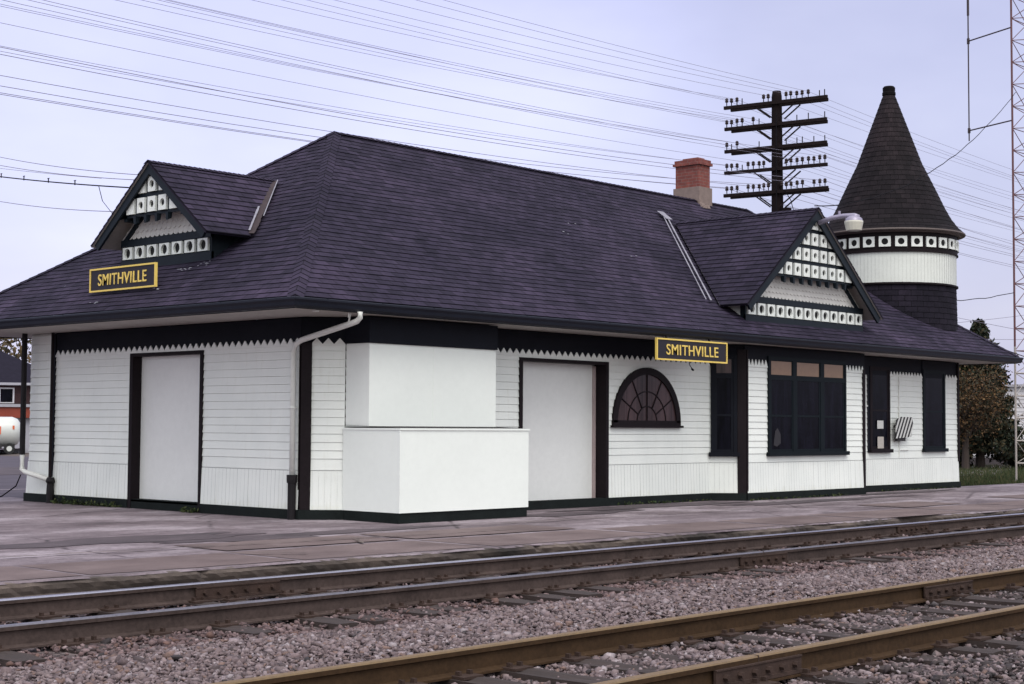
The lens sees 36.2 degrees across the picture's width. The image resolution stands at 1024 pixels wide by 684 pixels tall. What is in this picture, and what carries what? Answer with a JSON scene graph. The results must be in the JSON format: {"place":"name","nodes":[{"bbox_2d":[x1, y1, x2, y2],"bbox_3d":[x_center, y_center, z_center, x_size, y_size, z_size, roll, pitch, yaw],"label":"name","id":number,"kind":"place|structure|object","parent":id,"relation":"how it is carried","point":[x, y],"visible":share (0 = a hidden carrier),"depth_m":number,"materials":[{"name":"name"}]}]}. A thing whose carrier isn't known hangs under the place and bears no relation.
{"place":"outdoors","nodes":[
{"label":"outdoors","id":0,"kind":"place"},
{"bbox_2d":[0,467,27,474],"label":"road","id":1,"kind":"structure","parent":0,"point":[9,470],"depth_m":47.61,"materials":[{"name":"grey asphalt"}]},
{"bbox_2d":[0,448,28,497],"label":"yard","id":2,"kind":"structure","parent":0,"point":[8,481],"depth_m":40.20,"materials":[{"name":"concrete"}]},
{"bbox_2d":[0,417,19,453],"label":"tanker truck","id":3,"kind":"object","parent":2,"relation":"on","point":[9,433],"visible":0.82,"depth_m":75.31,"materials":[{"name":"white paint"}]},
{"bbox_2d":[0,404,29,452],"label":"garage","id":4,"kind":"structure","parent":2,"relation":"on","point":[9,410],"depth_m":91.27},
{"bbox_2d":[0,351,30,403],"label":"brick house","id":5,"kind":"structure","parent":2,"relation":"on","point":[10,379],"depth_m":95.76,"materials":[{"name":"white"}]},
{"bbox_2d":[0,388,14,402],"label":"window","id":6,"kind":"structure","parent":5,"relation":"in","point":[6,394],"depth_m":95.35,"materials":[{"name":"white"}]},
{"bbox_2d":[0,453,28,456],"bbox_3d":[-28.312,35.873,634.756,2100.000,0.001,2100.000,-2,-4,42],"label":"ground","id":7,"kind":"structure","parent":0,"point":[13,454],"depth_m":87.92,"materials":[{"name":"grey concrete"}]},
{"bbox_2d":[0,528,1023,683],"bbox_3d":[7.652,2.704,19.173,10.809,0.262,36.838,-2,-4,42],"label":"ballast stones","id":8,"kind":"object","parent":7,"relation":"on","point":[206,660],"visible":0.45,"depth_m":11.71,"materials":[{"name":"grey gravel"}]},
{"bbox_2d":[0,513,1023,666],"bbox_3d":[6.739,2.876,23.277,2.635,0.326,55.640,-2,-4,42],"label":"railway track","id":9,"kind":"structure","parent":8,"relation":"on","point":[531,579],"depth_m":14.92,"materials":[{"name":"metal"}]},
{"bbox_2d":[209,567,1023,683],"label":"railway track","id":10,"kind":"structure","parent":8,"relation":"on","point":[523,657],"depth_m":10.96,"materials":[{"name":"brown metal"}]},
{"bbox_2d":[0,497,314,536],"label":"pavement","id":11,"kind":"structure","parent":0,"point":[19,517],"depth_m":23.07,"materials":[{"name":"grey concrete"}]},
{"bbox_2d":[0,475,20,496],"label":"ground cable","id":12,"kind":"object","parent":11,"relation":"on","point":[11,488],"visible":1,"depth_m":28.00,"materials":[{"name":"black rubber"}]},
{"bbox_2d":[50,486,958,512],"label":"weeds","id":13,"kind":"object","parent":11,"relation":"on","point":[183,510],"visible":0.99,"depth_m":27.26,"materials":[{"name":"green plant"}]},
{"bbox_2d":[0,86,1023,523],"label":"station building","id":14,"kind":"structure","parent":11,"relation":"on","point":[342,326],"depth_m":27.24,"materials":[{"name":"white paint"}]},
{"bbox_2d":[0,168,94,177],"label":"service wire","id":15,"kind":"object","parent":14,"relation":"attached to","point":[49,173],"visible":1,"depth_m":29.06,"materials":[{"name":"black metal"}]},
{"bbox_2d":[0,201,112,211],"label":"service wire","id":16,"kind":"object","parent":14,"relation":"attached to","point":[58,208],"visible":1,"depth_m":28.61,"materials":[{"name":"black metal"}]},
{"bbox_2d":[0,173,128,187],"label":"service cable","id":17,"kind":"object","parent":14,"relation":"attached to","point":[48,181],"visible":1,"depth_m":28.45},
{"bbox_2d":[0,165,133,179],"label":"service wire","id":18,"kind":"object","parent":14,"relation":"attached to","point":[71,175],"visible":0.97,"depth_m":28.33,"materials":[{"name":"black metal"}]},
{"bbox_2d":[1,157,136,174],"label":"service wire","id":19,"kind":"object","parent":14,"relation":"attached to","point":[70,168],"visible":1,"depth_m":28.36,"materials":[{"name":"black metal"}]},
{"bbox_2d":[89,262,157,292],"bbox_3d":[-6.150,-1.022,25.236,1.850,0.385,0.329,-2,-4,42],"label":"station sign","id":20,"kind":"object","parent":14,"relation":"on","point":[128,277],"visible":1,"depth_m":25.09,"materials":[{"name":"black metal"}]},
{"bbox_2d":[127,350,211,512],"bbox_3d":[-5.599,1.457,25.633,2.020,2.585,0.230,-2,-4,42],"label":"door","id":21,"kind":"structure","parent":14,"relation":"in","point":[165,435],"depth_m":25.81,"materials":[{"name":"paint"}]},
{"bbox_2d":[518,357,608,500],"bbox_3d":[0.804,1.650,27.092,0.330,2.685,2.360,-2,-4,42],"label":"door","id":22,"kind":"structure","parent":14,"relation":"in","point":[564,404],"depth_m":27.41,"materials":[{"name":"paint"}]},
{"bbox_2d":[610,368,683,427],"bbox_3d":[2.487,1.019,28.710,0.090,1.100,2.100,-2,-4,42],"label":"window","id":23,"kind":"structure","parent":14,"relation":"in","point":[645,398],"depth_m":28.69,"materials":[{"name":"black glass"}]},
{"bbox_2d":[655,336,727,370],"bbox_3d":[3.183,0.205,28.114,0.171,0.618,2.140,-2,-4,42],"label":"station sign","id":24,"kind":"object","parent":14,"relation":"hanging from","point":[689,351],"visible":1,"depth_m":28.03,"materials":[{"name":"black wood"}]},
{"bbox_2d":[709,354,739,456],"bbox_3d":[4.091,1.222,30.199,0.597,1.965,0.282,0,-3,12],"label":"window","id":25,"kind":"structure","parent":14,"relation":"in","point":[723,376],"depth_m":30.19,"materials":[{"name":"black glass"}]},
{"bbox_2d":[766,356,849,455],"bbox_3d":[6.039,1.323,31.838,0.095,1.965,3.030,-2,-4,42],"label":"window","id":26,"kind":"structure","parent":14,"relation":"in","point":[807,398],"depth_m":31.80,"materials":[{"name":"black glass"}]},
{"bbox_2d":[818,211,862,230],"bbox_3d":[6.642,-2.436,31.666,0.983,0.430,0.380,-2,-4,42],"label":"flood lamp","id":27,"kind":"object","parent":14,"relation":"attached to","point":[853,221],"visible":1,"depth_m":31.39,"materials":[{"name":"metal"}]},
{"bbox_2d":[877,420,882,428],"bbox_3d":[8.214,1.841,34.933,0.006,0.180,0.270,-2,-4,42],"label":"paper notice","id":28,"kind":"object","parent":14,"relation":"attached to","point":[879,424],"visible":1,"depth_m":34.91,"materials":[{"name":"white paper"}]},
{"bbox_2d":[877,437,883,447],"bbox_3d":[8.218,2.241,34.919,0.006,0.260,0.270,-2,-4,42],"label":"paper notice","id":29,"kind":"object","parent":14,"relation":"attached to","point":[880,441],"visible":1,"depth_m":34.91,"materials":[{"name":"white paper"}]},
{"bbox_2d":[868,366,893,452],"bbox_3d":[8.228,1.510,34.967,0.095,1.915,0.970,-2,-4,42],"label":"window","id":30,"kind":"structure","parent":14,"relation":"in","point":[879,384],"depth_m":34.99,"materials":[{"name":"black glass"}]},
{"bbox_2d":[893,417,912,440],"bbox_3d":[8.844,1.974,35.563,0.150,0.550,0.820,-2,-4,42],"label":"striped board","id":31,"kind":"object","parent":14,"relation":"attached to","point":[903,428],"visible":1,"depth_m":35.48,"materials":[{"name":"white metal"}]},
{"bbox_2d":[814,92,1015,206],"bbox_3d":[10.046,-4.838,37.647,0.022,4.771,13.389,-2,-4,35],"label":"mast cable","id":32,"kind":"object","parent":14,"relation":"attached to","point":[913,181],"visible":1,"depth_m":36.31,"materials":[{"name":"black metal"}]},
{"bbox_2d":[922,370,948,451],"bbox_3d":[9.946,1.622,36.841,0.095,1.915,1.160,-2,-4,42],"label":"window","id":33,"kind":"structure","parent":14,"relation":"in","point":[934,401],"depth_m":36.84,"materials":[{"name":"black glass"}]},
{"bbox_2d":[0,484,1023,598],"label":"platform","id":34,"kind":"structure","parent":0,"point":[123,580],"depth_m":20.26,"materials":[{"name":"concrete"}]},
{"bbox_2d":[9,497,925,556],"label":"pavement cracks","id":35,"kind":"object","parent":34,"relation":"on","point":[381,536],"visible":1,"depth_m":19.08,"materials":[{"name":"concrete"}]},
{"bbox_2d":[0,489,951,548],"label":"asphalt patches","id":36,"kind":"object","parent":34,"relation":"on","point":[187,538],"visible":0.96,"depth_m":19.96,"materials":[{"name":"grey asphalt"}]},
{"bbox_2d":[0,494,1023,580],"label":"pavement slabs","id":37,"kind":"structure","parent":34,"relation":"on","point":[7,573],"depth_m":19.10,"materials":[{"name":"grey concrete"}]},
{"bbox_2d":[0,0,1023,383],"label":"sky","id":38,"kind":"structure","parent":0,"point":[851,50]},
{"bbox_2d":[961,483,1023,486],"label":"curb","id":39,"kind":"structure","parent":0,"point":[996,484],"depth_m":40.06,"materials":[{"name":"grey concrete"}]},
{"label":"lawn","id":40,"kind":"structure","parent":0,"visible":0},
{"bbox_2d":[0,338,31,362],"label":"autumn tree","id":41,"kind":"object","parent":40,"relation":"on","point":[7,343],"visible":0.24,"depth_m":112.81,"materials":[{"name":"brown plant"}]},
{"bbox_2d":[723,89,828,211],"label":"utility pole","id":42,"kind":"object","parent":40,"relation":"on","point":[776,192],"visible":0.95,"depth_m":44.19,"materials":[{"name":"brown wood"}]},
{"bbox_2d":[1,51,1016,251],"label":"overhead wire","id":43,"kind":"object","parent":42,"relation":"attached to","point":[378,117],"visible":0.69,"depth_m":34.74,"materials":[{"name":"grey metal"}]},
{"bbox_2d":[4,0,1016,227],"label":"overhead wire","id":44,"kind":"object","parent":42,"relation":"attached to","point":[406,87],"visible":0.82,"depth_m":31.99,"materials":[{"name":"grey metal"}]},
{"bbox_2d":[3,23,1017,242],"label":"overhead wire","id":45,"kind":"object","parent":42,"relation":"attached to","point":[388,100],"visible":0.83,"depth_m":33.54,"materials":[{"name":"grey metal"}]},
{"bbox_2d":[0,54,1022,251],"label":"overhead wire","id":46,"kind":"object","parent":42,"relation":"attached to","point":[392,126],"visible":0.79,"depth_m":31.56,"materials":[{"name":"grey metal"}]},
{"bbox_2d":[0,75,1022,258],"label":"overhead wire","id":47,"kind":"object","parent":42,"relation":"attached to","point":[387,140],"visible":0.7,"depth_m":33.79,"materials":[{"name":"black metal"}]},
{"bbox_2d":[1,4,1021,232],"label":"overhead wire","id":48,"kind":"object","parent":42,"relation":"attached to","point":[385,83],"visible":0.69,"depth_m":34.05,"materials":[{"name":"grey metal"}]},
{"bbox_2d":[2,86,1021,256],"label":"overhead wire","id":49,"kind":"object","parent":42,"relation":"attached to","point":[316,136],"visible":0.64,"depth_m":31.30,"materials":[{"name":"black metal"}]},
{"bbox_2d":[1,6,1022,230],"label":"overhead wire","id":50,"kind":"object","parent":42,"relation":"attached to","point":[398,86],"visible":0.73,"depth_m":34.41,"materials":[{"name":"grey metal"}]},
{"bbox_2d":[2,46,1021,249],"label":"overhead wire","id":51,"kind":"object","parent":42,"relation":"attached to","point":[373,113],"visible":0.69,"depth_m":34.65,"materials":[{"name":"grey metal"}]},
{"bbox_2d":[0,94,1023,269],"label":"overhead wire","id":52,"kind":"object","parent":42,"relation":"attached to","point":[308,141],"visible":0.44,"depth_m":32.00,"materials":[{"name":"black metal"}]},
{"bbox_2d":[0,92,1023,267],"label":"overhead wire","id":53,"kind":"object","parent":42,"relation":"attached to","point":[302,139],"visible":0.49,"depth_m":31.69,"materials":[{"name":"black metal"}]},
{"bbox_2d":[1,47,1023,247],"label":"overhead wire","id":54,"kind":"object","parent":42,"relation":"attached to","point":[395,122],"visible":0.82,"depth_m":30.29,"materials":[{"name":"grey metal"}]},
{"bbox_2d":[29,0,1023,230],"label":"overhead wire","id":55,"kind":"object","parent":42,"relation":"attached to","point":[435,89],"visible":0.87,"depth_m":31.95,"materials":[{"name":"grey metal"}]},
{"bbox_2d":[44,0,1021,220],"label":"overhead wire","id":56,"kind":"object","parent":42,"relation":"attached to","point":[443,88],"visible":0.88,"depth_m":31.39,"materials":[{"name":"grey metal"}]},
{"bbox_2d":[117,0,1016,214],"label":"overhead wire","id":57,"kind":"object","parent":42,"relation":"attached to","point":[475,75],"visible":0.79,"depth_m":36.44,"materials":[{"name":"grey metal"}]},
{"bbox_2d":[143,0,1020,215],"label":"overhead wire","id":58,"kind":"object","parent":42,"relation":"attached to","point":[481,74],"visible":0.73,"depth_m":37.04,"materials":[{"name":"grey metal"}]},
{"bbox_2d":[159,0,1023,211],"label":"overhead wire","id":59,"kind":"object","parent":42,"relation":"attached to","point":[499,74],"visible":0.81,"depth_m":36.71,"materials":[{"name":"grey metal"}]},
{"bbox_2d":[167,0,1020,212],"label":"overhead wire","id":60,"kind":"object","parent":42,"relation":"attached to","point":[503,75],"visible":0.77,"depth_m":37.69,"materials":[{"name":"grey metal"}]},
{"bbox_2d":[170,0,1022,211],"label":"overhead wire","id":61,"kind":"object","parent":42,"relation":"attached to","point":[516,75],"visible":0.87,"depth_m":36.67,"materials":[{"name":"grey metal"}]},
{"bbox_2d":[253,0,1022,199],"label":"overhead wire","id":62,"kind":"object","parent":42,"relation":"attached to","point":[568,68],"visible":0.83,"depth_m":38.74,"materials":[{"name":"grey metal"}]},
{"bbox_2d":[283,0,1022,202],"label":"overhead wire","id":63,"kind":"object","parent":42,"relation":"attached to","point":[577,68],"visible":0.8,"depth_m":39.31,"materials":[{"name":"grey metal"}]},
{"bbox_2d":[309,0,1021,195],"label":"overhead wire","id":64,"kind":"object","parent":42,"relation":"attached to","point":[595,69],"visible":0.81,"depth_m":39.67,"materials":[{"name":"grey metal"}]},
{"bbox_2d":[336,0,1022,183],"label":"overhead wire","id":65,"kind":"object","parent":42,"relation":"attached to","point":[631,68],"visible":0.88,"depth_m":39.02,"materials":[{"name":"grey metal"}]},
{"bbox_2d":[381,0,1023,181],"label":"overhead wire","id":66,"kind":"object","parent":42,"relation":"attached to","point":[675,70],"visible":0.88,"depth_m":39.43,"materials":[{"name":"grey metal"}]},
{"bbox_2d":[417,0,1022,179],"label":"overhead wire","id":67,"kind":"object","parent":42,"relation":"attached to","point":[676,65],"visible":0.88,"depth_m":38.96,"materials":[{"name":"grey metal"}]},
{"bbox_2d":[445,0,1023,173],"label":"overhead wire","id":68,"kind":"object","parent":42,"relation":"attached to","point":[697,65],"visible":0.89,"depth_m":38.84,"materials":[{"name":"grey metal"}]},
{"bbox_2d":[969,457,1008,465],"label":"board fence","id":69,"kind":"object","parent":40,"relation":"on","point":[993,462],"depth_m":61.28,"materials":[{"name":"grey wood"}]},
{"bbox_2d":[959,364,1022,469],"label":"autumn tree","id":70,"kind":"object","parent":40,"relation":"on","point":[970,416],"visible":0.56,"depth_m":55.03,"materials":[{"name":"green plant"}]},
{"bbox_2d":[958,463,1023,485],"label":"grass","id":71,"kind":"structure","parent":40,"relation":"on","point":[973,477],"depth_m":46.62,"materials":[{"name":"green plant"}]},
{"bbox_2d":[959,318,1023,468],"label":"spruce tree","id":72,"kind":"object","parent":40,"relation":"on","point":[1003,443],"visible":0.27,"depth_m":57.12,"materials":[{"name":"green plant"}]},
{"bbox_2d":[973,384,1023,457],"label":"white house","id":73,"kind":"structure","parent":40,"relation":"on","point":[1020,411],"depth_m":76.24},
{"bbox_2d":[999,441,1023,467],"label":"bush","id":74,"kind":"object","parent":40,"relation":"on","point":[1011,462],"visible":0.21,"depth_m":58.27,"materials":[{"name":"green plant"}]},
{"bbox_2d":[1010,0,1023,481],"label":"radio mast","id":75,"kind":"object","parent":40,"relation":"on","point":[1014,237],"visible":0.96,"depth_m":43.14,"materials":[{"name":"grey metal"}]},
{"bbox_2d":[957,292,1013,300],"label":"mast cable","id":76,"kind":"object","parent":75,"relation":"attached to","point":[984,298],"visible":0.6,"depth_m":41.93,"materials":[{"name":"grey metal"}]},
{"bbox_2d":[967,0,1010,140],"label":"side antenna","id":77,"kind":"object","parent":75,"relation":"attached to","point":[968,43],"visible":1,"depth_m":45.00,"materials":[{"name":"grey metal"}]}
]}

